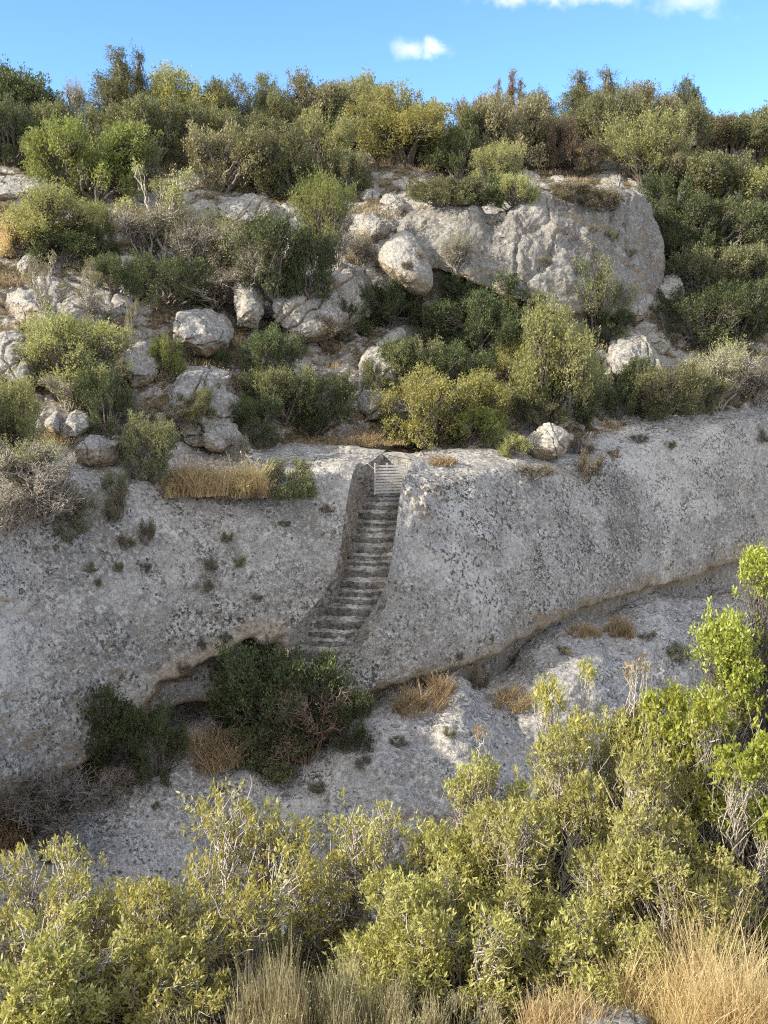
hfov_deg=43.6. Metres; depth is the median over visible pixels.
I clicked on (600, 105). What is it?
shrub
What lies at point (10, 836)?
grass tuft
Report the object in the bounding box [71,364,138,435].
shrub
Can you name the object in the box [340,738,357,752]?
twiggy shrub
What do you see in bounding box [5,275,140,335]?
outcrop
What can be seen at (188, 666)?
cushion plant
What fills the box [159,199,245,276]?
twiggy shrub
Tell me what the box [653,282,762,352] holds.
shrub
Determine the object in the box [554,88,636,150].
tree
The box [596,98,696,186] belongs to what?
olive bush
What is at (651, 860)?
lentisk bush
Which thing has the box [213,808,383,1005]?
mastic bush
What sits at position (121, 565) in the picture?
cushion plant
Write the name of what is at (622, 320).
shrub
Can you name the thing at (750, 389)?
twiggy shrub
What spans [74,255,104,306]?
sapling
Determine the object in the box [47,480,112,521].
twiggy shrub
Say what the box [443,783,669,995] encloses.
lentisk bush
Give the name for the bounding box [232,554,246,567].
cushion plant
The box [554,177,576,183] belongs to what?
boulder
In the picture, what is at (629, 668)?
lentisk sprig
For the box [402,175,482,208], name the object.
shrub
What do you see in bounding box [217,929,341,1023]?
dry grass
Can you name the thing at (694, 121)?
shrub
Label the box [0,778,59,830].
twiggy shrub
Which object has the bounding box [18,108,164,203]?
shrub
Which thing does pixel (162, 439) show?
shrub
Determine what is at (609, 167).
boulder
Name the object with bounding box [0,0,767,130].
sky
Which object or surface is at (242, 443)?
dry bush
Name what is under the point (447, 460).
grass tuft
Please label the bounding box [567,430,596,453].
cushion plant
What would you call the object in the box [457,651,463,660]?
cushion plant
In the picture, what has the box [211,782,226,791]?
cushion plant
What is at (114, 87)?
conifer
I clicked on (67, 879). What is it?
mastic bush
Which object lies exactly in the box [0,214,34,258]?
shrub
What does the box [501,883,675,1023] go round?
lentisk bush
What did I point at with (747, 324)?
shrub
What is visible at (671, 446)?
cushion plant
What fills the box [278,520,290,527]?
cushion plant
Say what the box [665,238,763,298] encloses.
shrub
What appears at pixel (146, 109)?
shrub
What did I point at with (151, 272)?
shrub
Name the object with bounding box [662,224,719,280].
shrub
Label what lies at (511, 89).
conifer
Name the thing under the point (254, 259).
twiggy shrub
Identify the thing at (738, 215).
shrub
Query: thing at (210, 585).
cushion plant
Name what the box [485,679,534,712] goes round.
grass tuft
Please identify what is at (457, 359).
shrub
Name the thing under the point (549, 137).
shrub
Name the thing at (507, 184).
shrub
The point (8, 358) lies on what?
boulder
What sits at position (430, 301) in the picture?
boulder
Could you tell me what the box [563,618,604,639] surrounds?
grass tuft
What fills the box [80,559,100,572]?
cushion plant
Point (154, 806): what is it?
cushion plant
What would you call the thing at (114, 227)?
grass tuft
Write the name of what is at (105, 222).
shrub
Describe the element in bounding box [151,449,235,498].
grass tuft
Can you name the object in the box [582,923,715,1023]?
dry grass
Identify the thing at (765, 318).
shrub
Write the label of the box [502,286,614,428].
olive bush
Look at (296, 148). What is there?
shrub
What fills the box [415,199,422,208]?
boulder
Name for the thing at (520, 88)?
conifer
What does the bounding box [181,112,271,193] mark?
shrub
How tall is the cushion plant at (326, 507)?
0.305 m
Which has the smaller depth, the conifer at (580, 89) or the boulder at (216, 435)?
the boulder at (216, 435)
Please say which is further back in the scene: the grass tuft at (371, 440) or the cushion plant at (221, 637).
the grass tuft at (371, 440)
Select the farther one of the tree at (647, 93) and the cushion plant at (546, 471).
the tree at (647, 93)
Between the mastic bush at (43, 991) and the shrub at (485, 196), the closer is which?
the mastic bush at (43, 991)
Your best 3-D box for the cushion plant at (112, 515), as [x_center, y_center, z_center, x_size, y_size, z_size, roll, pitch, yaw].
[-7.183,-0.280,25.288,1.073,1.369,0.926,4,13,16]
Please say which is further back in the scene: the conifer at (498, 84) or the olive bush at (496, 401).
the conifer at (498, 84)
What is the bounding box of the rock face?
[0,406,767,816]
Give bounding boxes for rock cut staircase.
[282,452,412,703]
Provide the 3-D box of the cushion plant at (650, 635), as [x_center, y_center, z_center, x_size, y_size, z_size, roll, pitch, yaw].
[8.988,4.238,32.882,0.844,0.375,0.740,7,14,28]
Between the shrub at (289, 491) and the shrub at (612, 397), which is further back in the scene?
the shrub at (612, 397)
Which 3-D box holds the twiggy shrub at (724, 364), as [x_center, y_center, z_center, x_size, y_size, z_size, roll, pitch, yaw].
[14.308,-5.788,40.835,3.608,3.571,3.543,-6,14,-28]
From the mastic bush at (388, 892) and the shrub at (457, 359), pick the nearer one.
the mastic bush at (388, 892)
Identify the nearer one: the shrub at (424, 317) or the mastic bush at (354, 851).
the mastic bush at (354, 851)
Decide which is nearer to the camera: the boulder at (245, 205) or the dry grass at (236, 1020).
the dry grass at (236, 1020)
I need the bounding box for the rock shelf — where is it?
[0,579,767,966]
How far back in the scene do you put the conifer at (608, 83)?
56.65 m
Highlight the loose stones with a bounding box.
[7,193,750,878]
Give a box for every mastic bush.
[0,831,133,979]
[0,897,17,934]
[0,898,142,1023]
[22,868,238,1023]
[81,920,235,1023]
[130,775,332,1023]
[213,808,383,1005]
[304,787,491,1014]
[321,850,505,1023]
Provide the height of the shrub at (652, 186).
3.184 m
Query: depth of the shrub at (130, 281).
33.40 m
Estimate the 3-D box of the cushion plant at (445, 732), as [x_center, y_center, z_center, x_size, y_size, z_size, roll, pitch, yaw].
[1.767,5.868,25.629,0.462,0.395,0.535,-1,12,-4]
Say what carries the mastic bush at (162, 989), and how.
on the bank
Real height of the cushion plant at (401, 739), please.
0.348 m
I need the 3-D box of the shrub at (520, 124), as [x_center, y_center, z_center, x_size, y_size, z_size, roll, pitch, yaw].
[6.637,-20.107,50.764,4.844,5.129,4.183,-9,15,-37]
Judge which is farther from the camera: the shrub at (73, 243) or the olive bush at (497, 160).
the olive bush at (497, 160)
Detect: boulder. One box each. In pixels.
[0,174,57,199]
[0,330,38,386]
[17,255,36,274]
[42,825,83,861]
[44,411,62,433]
[59,409,91,437]
[73,434,133,467]
[117,255,133,275]
[120,285,143,299]
[123,342,160,387]
[157,245,171,257]
[172,308,233,356]
[202,418,243,452]
[215,193,291,225]
[232,276,265,330]
[358,177,382,201]
[358,219,390,241]
[378,230,432,296]
[380,193,404,214]
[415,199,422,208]
[422,299,443,312]
[515,170,543,187]
[526,422,570,459]
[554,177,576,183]
[576,996,650,1023]
[599,159,616,173]
[601,171,626,187]
[626,293,653,322]
[658,274,684,305]
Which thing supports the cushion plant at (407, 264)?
on the boulder at (397, 249)
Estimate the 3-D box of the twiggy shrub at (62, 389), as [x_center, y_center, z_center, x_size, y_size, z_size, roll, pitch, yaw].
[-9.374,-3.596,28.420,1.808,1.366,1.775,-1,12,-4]
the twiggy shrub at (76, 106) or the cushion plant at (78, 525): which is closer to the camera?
the cushion plant at (78, 525)
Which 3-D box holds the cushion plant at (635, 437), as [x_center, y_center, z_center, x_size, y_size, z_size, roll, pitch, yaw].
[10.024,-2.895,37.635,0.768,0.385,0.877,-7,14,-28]
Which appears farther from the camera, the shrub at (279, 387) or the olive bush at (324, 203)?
the olive bush at (324, 203)
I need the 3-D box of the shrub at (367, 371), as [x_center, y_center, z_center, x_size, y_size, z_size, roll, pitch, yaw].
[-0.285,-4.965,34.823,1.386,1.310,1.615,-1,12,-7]
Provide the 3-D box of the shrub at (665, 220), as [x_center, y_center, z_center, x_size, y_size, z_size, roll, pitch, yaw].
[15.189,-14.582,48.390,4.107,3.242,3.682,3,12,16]
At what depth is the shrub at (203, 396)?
29.16 m
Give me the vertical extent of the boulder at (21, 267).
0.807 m
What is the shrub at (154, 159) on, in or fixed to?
on the hillside
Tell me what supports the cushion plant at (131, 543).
on the rock face
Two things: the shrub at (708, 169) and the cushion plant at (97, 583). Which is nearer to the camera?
the cushion plant at (97, 583)
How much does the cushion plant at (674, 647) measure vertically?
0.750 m
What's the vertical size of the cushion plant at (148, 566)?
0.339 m
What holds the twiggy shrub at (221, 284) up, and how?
on the hillside
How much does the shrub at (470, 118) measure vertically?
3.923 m
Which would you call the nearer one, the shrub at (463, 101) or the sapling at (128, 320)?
the sapling at (128, 320)
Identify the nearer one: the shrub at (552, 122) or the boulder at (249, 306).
the boulder at (249, 306)
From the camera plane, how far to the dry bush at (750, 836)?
6.34 m
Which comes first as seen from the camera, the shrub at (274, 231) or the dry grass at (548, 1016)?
the dry grass at (548, 1016)
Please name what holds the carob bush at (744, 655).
on the bank
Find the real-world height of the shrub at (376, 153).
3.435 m
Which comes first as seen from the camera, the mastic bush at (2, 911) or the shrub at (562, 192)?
the mastic bush at (2, 911)
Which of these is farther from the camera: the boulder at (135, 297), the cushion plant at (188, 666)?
the boulder at (135, 297)
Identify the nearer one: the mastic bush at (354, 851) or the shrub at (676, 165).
the mastic bush at (354, 851)
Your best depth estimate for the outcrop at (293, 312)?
37.52 m
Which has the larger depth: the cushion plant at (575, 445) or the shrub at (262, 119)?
the shrub at (262, 119)
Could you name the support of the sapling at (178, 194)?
on the hillside
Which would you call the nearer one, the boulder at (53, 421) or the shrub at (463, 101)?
the boulder at (53, 421)
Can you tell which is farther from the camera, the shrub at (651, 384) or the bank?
the shrub at (651, 384)
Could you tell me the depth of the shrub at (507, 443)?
33.19 m
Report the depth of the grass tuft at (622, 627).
32.77 m
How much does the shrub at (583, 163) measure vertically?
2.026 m
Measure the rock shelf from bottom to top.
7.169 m
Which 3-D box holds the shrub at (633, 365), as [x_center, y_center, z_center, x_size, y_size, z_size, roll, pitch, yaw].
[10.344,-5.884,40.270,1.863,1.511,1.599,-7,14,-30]
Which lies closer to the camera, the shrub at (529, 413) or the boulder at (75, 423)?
the boulder at (75, 423)
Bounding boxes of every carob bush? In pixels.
[610,668,767,845]
[657,715,767,987]
[687,536,767,950]
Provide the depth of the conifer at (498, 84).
60.48 m
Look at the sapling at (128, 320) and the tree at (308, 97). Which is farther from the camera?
the tree at (308, 97)
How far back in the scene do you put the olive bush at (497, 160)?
46.13 m
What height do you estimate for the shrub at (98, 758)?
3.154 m
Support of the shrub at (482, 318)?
on the hillside
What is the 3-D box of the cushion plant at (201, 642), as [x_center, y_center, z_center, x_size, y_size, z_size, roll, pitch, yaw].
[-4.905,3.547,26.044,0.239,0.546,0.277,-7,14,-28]
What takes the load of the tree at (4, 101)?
on the hillside
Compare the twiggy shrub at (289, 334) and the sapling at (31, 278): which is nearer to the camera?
the sapling at (31, 278)
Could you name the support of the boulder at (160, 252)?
on the hillside
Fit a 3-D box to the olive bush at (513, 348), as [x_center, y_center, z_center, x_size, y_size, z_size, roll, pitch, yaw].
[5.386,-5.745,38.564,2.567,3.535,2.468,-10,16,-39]
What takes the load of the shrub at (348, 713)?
on the rock shelf
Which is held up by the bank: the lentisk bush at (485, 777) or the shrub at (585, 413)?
the lentisk bush at (485, 777)
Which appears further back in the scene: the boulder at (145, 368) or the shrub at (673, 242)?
the shrub at (673, 242)
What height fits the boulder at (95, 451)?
1.278 m
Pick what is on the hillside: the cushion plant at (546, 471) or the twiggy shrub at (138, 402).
the twiggy shrub at (138, 402)
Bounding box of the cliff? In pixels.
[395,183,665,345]
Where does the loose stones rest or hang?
on the hillside
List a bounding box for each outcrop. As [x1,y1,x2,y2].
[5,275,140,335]
[167,364,239,446]
[270,262,375,342]
[357,327,405,421]
[600,329,666,381]
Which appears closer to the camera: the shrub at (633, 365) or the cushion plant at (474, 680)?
the cushion plant at (474, 680)
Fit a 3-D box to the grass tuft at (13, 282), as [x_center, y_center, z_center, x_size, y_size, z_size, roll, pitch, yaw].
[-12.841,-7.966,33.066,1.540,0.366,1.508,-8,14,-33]
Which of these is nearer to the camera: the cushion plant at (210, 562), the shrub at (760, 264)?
the cushion plant at (210, 562)
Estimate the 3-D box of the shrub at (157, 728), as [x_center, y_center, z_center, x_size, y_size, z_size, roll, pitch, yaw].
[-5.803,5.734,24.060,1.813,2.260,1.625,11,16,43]
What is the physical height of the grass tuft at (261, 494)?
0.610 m
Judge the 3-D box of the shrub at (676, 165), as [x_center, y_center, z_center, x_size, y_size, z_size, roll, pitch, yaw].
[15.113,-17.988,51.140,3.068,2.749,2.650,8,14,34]
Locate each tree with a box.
[0,54,80,146]
[0,91,18,135]
[122,56,236,156]
[199,72,267,131]
[239,70,313,142]
[252,65,354,142]
[312,79,360,142]
[329,64,400,143]
[340,77,461,169]
[510,84,559,125]
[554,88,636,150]
[614,78,684,147]
[670,73,713,141]
[696,109,767,165]
[719,100,767,168]
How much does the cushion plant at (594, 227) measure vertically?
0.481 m
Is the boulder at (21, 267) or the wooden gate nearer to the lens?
the wooden gate
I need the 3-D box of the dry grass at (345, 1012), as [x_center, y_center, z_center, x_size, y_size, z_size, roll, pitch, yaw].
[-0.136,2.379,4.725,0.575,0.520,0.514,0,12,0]
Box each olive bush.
[0,176,108,251]
[0,366,48,457]
[10,298,139,401]
[284,158,358,266]
[447,364,517,432]
[467,133,528,189]
[492,332,534,390]
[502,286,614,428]
[569,249,639,345]
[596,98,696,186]
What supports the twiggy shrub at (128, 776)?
on the rock shelf
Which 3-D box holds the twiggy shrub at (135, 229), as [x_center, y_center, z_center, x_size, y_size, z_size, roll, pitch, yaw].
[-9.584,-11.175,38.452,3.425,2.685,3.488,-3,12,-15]
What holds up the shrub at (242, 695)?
on the rock shelf
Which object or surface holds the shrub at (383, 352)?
on the outcrop at (364, 394)
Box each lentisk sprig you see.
[449,722,497,855]
[604,652,650,812]
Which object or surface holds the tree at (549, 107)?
on the hillside
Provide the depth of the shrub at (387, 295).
39.92 m
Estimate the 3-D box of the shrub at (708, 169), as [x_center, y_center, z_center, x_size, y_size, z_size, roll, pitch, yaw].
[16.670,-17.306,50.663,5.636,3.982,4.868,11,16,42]
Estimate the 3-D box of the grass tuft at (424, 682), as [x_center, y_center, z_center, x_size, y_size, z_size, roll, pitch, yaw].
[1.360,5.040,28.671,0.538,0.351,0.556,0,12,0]
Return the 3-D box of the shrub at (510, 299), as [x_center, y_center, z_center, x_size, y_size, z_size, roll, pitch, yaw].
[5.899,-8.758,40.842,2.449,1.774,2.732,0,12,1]
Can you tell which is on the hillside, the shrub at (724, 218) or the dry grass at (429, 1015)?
the shrub at (724, 218)
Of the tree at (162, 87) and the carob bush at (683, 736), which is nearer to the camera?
the carob bush at (683, 736)
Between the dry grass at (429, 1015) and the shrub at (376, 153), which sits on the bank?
the dry grass at (429, 1015)
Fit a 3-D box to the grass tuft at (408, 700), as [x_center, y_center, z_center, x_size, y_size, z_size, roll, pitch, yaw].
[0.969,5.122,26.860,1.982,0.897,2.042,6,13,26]
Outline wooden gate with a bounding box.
[374,462,407,494]
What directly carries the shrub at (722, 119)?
on the hillside
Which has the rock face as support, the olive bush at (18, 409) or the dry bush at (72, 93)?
the olive bush at (18, 409)
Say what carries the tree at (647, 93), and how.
on the hillside
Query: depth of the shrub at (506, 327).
38.09 m
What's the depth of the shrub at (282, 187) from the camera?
44.88 m
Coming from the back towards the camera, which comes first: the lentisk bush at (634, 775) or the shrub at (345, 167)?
the shrub at (345, 167)
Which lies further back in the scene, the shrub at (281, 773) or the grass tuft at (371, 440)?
the grass tuft at (371, 440)
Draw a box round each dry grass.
[150,1000,293,1023]
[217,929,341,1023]
[303,936,412,1023]
[382,983,516,1023]
[508,972,630,1023]
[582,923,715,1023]
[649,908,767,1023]
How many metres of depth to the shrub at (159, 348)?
31.56 m
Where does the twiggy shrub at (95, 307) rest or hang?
on the outcrop at (20, 301)
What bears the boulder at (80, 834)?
on the bank
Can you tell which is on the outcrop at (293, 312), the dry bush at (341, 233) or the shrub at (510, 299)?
the dry bush at (341, 233)
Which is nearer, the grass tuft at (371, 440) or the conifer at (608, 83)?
the grass tuft at (371, 440)
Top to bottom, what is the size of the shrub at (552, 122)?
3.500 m
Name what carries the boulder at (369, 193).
on the hillside
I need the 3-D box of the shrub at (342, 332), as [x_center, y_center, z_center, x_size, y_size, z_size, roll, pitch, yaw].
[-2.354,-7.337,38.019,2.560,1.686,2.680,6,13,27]
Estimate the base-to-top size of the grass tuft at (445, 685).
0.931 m
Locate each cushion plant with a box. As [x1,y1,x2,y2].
[49,511,92,543]
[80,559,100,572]
[95,577,100,587]
[96,469,133,498]
[101,477,128,524]
[112,559,123,572]
[116,532,141,550]
[136,514,157,545]
[138,562,151,572]
[151,800,159,809]
[177,660,191,673]
[199,634,206,649]
[202,579,213,592]
[203,555,218,571]
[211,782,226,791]
[218,531,233,543]
[218,631,232,643]
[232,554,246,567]
[251,593,262,602]
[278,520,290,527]
[308,781,327,795]
[319,503,334,513]
[353,753,371,770]
[388,734,410,747]
[400,260,415,269]
[416,248,425,259]
[443,726,456,739]
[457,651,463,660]
[463,664,492,689]
[513,461,560,481]
[540,257,552,266]
[554,642,579,655]
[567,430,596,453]
[573,446,606,484]
[589,223,598,232]
[604,228,619,241]
[605,448,622,458]
[625,247,637,256]
[629,433,650,442]
[637,629,658,640]
[664,439,677,448]
[665,640,692,663]
[756,427,767,443]
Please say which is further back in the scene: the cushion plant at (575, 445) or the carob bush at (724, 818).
the cushion plant at (575, 445)
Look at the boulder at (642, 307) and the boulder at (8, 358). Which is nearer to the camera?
the boulder at (8, 358)
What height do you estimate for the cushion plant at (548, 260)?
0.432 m
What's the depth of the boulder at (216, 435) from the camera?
29.79 m
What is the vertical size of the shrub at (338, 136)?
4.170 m
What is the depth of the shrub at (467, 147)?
48.55 m
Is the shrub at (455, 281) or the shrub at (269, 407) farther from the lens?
the shrub at (455, 281)
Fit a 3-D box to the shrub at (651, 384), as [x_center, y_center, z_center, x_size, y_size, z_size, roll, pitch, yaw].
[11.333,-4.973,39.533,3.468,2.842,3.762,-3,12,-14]
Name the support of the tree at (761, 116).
on the hillside
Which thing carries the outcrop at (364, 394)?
on the hillside
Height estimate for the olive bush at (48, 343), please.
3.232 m
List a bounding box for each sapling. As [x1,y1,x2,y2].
[18,250,70,325]
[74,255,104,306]
[111,157,198,261]
[124,296,139,347]
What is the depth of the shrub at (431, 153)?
49.75 m
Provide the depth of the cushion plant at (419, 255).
38.85 m
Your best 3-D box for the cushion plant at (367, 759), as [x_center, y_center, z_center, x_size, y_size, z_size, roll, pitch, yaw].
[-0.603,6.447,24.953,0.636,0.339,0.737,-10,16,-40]
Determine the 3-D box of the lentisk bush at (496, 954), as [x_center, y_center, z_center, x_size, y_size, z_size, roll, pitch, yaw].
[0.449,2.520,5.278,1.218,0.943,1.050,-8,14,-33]
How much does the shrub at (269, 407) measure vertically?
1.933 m
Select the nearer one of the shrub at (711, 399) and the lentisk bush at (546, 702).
the lentisk bush at (546, 702)
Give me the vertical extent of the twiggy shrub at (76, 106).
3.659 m
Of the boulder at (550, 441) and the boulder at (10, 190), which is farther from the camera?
the boulder at (10, 190)
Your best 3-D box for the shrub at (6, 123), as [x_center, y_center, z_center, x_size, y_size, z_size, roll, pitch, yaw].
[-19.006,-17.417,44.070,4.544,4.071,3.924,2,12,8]
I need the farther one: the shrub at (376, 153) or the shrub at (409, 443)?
the shrub at (376, 153)
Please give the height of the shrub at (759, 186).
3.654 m
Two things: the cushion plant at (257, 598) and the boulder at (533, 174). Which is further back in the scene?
the boulder at (533, 174)
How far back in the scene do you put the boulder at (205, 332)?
33.46 m
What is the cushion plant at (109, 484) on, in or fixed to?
on the rock face
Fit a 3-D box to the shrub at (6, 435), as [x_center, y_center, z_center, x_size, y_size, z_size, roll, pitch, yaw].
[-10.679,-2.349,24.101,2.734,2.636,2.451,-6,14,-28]
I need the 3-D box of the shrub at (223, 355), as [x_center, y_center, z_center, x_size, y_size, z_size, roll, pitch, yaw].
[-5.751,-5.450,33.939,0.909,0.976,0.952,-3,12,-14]
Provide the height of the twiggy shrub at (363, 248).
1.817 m
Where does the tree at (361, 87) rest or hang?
on the hillside
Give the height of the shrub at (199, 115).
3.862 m
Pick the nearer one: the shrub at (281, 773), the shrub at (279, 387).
the shrub at (281, 773)
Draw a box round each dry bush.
[0,442,92,525]
[0,482,37,538]
[0,752,126,842]
[58,72,88,122]
[228,433,250,462]
[264,678,353,768]
[326,204,358,267]
[690,679,767,973]
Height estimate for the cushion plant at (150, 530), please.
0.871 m
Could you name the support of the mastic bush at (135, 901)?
on the bank
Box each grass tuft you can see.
[0,277,30,286]
[0,804,37,852]
[108,219,128,229]
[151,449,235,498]
[165,711,253,777]
[191,478,271,498]
[203,450,279,498]
[309,431,411,446]
[361,156,394,168]
[382,671,457,721]
[418,665,460,699]
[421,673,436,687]
[422,454,457,465]
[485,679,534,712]
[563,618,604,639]
[602,610,640,639]
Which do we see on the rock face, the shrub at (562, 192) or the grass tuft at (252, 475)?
the grass tuft at (252, 475)
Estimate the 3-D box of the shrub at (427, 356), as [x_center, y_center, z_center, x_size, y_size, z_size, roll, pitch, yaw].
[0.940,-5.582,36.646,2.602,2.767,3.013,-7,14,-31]
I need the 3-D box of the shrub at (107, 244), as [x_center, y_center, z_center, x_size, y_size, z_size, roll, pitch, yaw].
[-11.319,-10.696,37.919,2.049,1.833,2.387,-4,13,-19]
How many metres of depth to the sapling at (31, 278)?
31.14 m
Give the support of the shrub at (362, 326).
on the hillside
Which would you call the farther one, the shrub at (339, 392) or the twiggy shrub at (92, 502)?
the shrub at (339, 392)
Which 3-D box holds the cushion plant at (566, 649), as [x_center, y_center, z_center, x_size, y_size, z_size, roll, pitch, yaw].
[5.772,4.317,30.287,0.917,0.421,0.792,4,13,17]
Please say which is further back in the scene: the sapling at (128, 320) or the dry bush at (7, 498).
the sapling at (128, 320)
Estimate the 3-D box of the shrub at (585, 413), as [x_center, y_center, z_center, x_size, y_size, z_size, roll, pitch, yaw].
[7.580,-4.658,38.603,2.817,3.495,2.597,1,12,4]
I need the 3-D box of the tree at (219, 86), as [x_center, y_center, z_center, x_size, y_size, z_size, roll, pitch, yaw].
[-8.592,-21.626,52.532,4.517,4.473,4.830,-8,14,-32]
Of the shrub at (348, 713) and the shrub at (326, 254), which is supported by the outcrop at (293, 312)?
the shrub at (326, 254)
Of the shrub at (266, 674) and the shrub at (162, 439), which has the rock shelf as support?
the shrub at (266, 674)
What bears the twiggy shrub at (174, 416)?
on the outcrop at (191, 378)
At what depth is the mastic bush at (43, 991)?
4.69 m
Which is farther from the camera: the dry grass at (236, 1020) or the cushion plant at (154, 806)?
the cushion plant at (154, 806)
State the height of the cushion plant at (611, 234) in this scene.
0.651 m
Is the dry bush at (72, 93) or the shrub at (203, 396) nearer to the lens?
the shrub at (203, 396)
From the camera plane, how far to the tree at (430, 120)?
48.76 m
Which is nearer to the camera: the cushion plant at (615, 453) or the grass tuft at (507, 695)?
the grass tuft at (507, 695)
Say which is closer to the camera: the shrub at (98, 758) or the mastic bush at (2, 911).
the mastic bush at (2, 911)
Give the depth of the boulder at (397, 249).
38.92 m
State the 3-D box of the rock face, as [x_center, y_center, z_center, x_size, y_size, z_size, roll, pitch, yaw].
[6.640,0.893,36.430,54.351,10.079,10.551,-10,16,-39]
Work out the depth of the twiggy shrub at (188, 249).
37.68 m
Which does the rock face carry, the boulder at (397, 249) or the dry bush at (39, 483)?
the dry bush at (39, 483)
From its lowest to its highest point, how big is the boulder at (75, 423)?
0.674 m
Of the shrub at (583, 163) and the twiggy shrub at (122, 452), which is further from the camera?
the shrub at (583, 163)
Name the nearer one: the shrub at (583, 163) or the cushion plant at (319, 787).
the cushion plant at (319, 787)
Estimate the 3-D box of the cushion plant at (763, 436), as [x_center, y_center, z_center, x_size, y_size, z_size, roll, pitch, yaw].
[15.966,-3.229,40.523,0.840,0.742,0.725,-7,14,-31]
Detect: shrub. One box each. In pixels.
[0,90,41,165]
[0,98,17,144]
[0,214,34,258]
[0,409,14,447]
[0,433,74,493]
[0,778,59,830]
[16,127,75,181]
[17,91,84,129]
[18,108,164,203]
[22,226,113,267]
[26,95,106,166]
[34,367,83,411]
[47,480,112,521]
[69,683,153,781]
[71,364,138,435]
[75,298,118,324]
[76,220,124,258]
[80,327,140,378]
[81,198,112,233]
[86,250,146,295]
[86,762,141,803]
[95,117,166,193]
[101,86,184,168]
[103,196,184,260]
[106,390,153,423]
[117,409,182,485]
[118,439,136,465]
[118,694,195,792]
[121,248,215,308]
[147,332,187,379]
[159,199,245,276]
[161,401,198,429]
[162,262,250,309]
[163,213,223,274]
[164,386,220,423]
[165,95,243,166]
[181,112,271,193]
[200,636,355,778]
[207,644,288,734]
[208,347,234,368]
[221,206,319,304]
[222,114,319,196]
[224,719,319,784]
[227,241,279,289]
[231,389,286,444]
[234,108,284,160]
[235,322,306,383]
[238,357,320,427]
[259,454,321,501]
[271,149,322,200]
[276,100,362,177]
[276,323,311,357]
[279,224,344,301]
[287,371,361,433]
[302,312,356,346]
[307,684,374,753]
[323,145,373,196]
[336,294,373,337]
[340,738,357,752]
[345,229,375,267]
[354,100,392,160]
[358,358,394,389]
[359,278,424,329]
[367,361,486,449]
[376,333,417,372]
[377,333,447,395]
[378,416,434,447]
[391,125,449,168]
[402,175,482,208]
[404,296,470,342]
[417,124,464,169]
[420,337,499,392]
[424,121,482,179]
[427,287,524,357]
[427,402,511,447]
[436,270,486,308]
[437,227,480,275]
[445,97,505,168]
[446,170,506,206]
[452,92,497,141]
[455,268,528,316]
[467,85,560,172]
[488,171,542,210]
[489,309,540,364]
[495,428,533,457]
[496,286,549,325]
[504,383,572,427]
[513,111,576,169]
[535,113,581,172]
[547,179,595,202]
[550,352,608,429]
[556,138,606,174]
[576,187,626,210]
[583,77,641,162]
[589,306,636,344]
[599,375,637,420]
[611,358,708,421]
[615,354,651,385]
[635,166,711,229]
[642,147,697,193]
[647,94,716,159]
[652,143,760,205]
[653,190,724,248]
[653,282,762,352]
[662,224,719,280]
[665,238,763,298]
[669,366,729,414]
[675,189,767,253]
[681,333,766,413]
[691,110,742,156]
[694,274,767,343]
[697,161,767,214]
[710,238,767,288]
[726,200,767,253]
[730,359,767,406]
[746,269,767,331]
[751,141,767,169]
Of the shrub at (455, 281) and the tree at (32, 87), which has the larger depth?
the tree at (32, 87)
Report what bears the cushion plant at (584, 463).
on the rock face
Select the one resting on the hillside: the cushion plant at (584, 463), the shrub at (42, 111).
the shrub at (42, 111)
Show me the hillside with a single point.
(352, 344)
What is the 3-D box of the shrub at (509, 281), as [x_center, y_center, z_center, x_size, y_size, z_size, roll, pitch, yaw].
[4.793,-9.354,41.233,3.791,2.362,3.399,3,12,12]
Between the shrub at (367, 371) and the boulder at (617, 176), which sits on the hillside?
the boulder at (617, 176)
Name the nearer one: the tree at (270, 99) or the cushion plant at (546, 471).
the cushion plant at (546, 471)
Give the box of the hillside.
[0,140,767,466]
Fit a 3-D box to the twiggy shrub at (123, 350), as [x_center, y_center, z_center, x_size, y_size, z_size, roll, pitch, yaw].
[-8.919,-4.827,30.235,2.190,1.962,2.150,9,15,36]
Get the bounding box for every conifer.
[72,45,171,140]
[127,41,155,99]
[493,77,501,131]
[503,66,518,140]
[516,78,525,102]
[549,66,594,125]
[577,64,622,118]
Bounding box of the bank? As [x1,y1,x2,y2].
[179,939,575,1023]
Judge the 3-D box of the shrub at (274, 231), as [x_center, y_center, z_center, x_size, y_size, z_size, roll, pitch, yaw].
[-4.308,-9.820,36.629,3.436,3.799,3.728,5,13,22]
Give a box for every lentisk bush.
[363,871,575,1023]
[412,748,569,915]
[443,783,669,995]
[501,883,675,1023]
[502,656,614,897]
[526,702,705,952]
[562,789,766,985]
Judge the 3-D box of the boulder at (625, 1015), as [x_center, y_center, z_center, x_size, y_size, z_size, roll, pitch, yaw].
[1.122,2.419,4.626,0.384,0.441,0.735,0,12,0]
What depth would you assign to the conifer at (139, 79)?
50.03 m

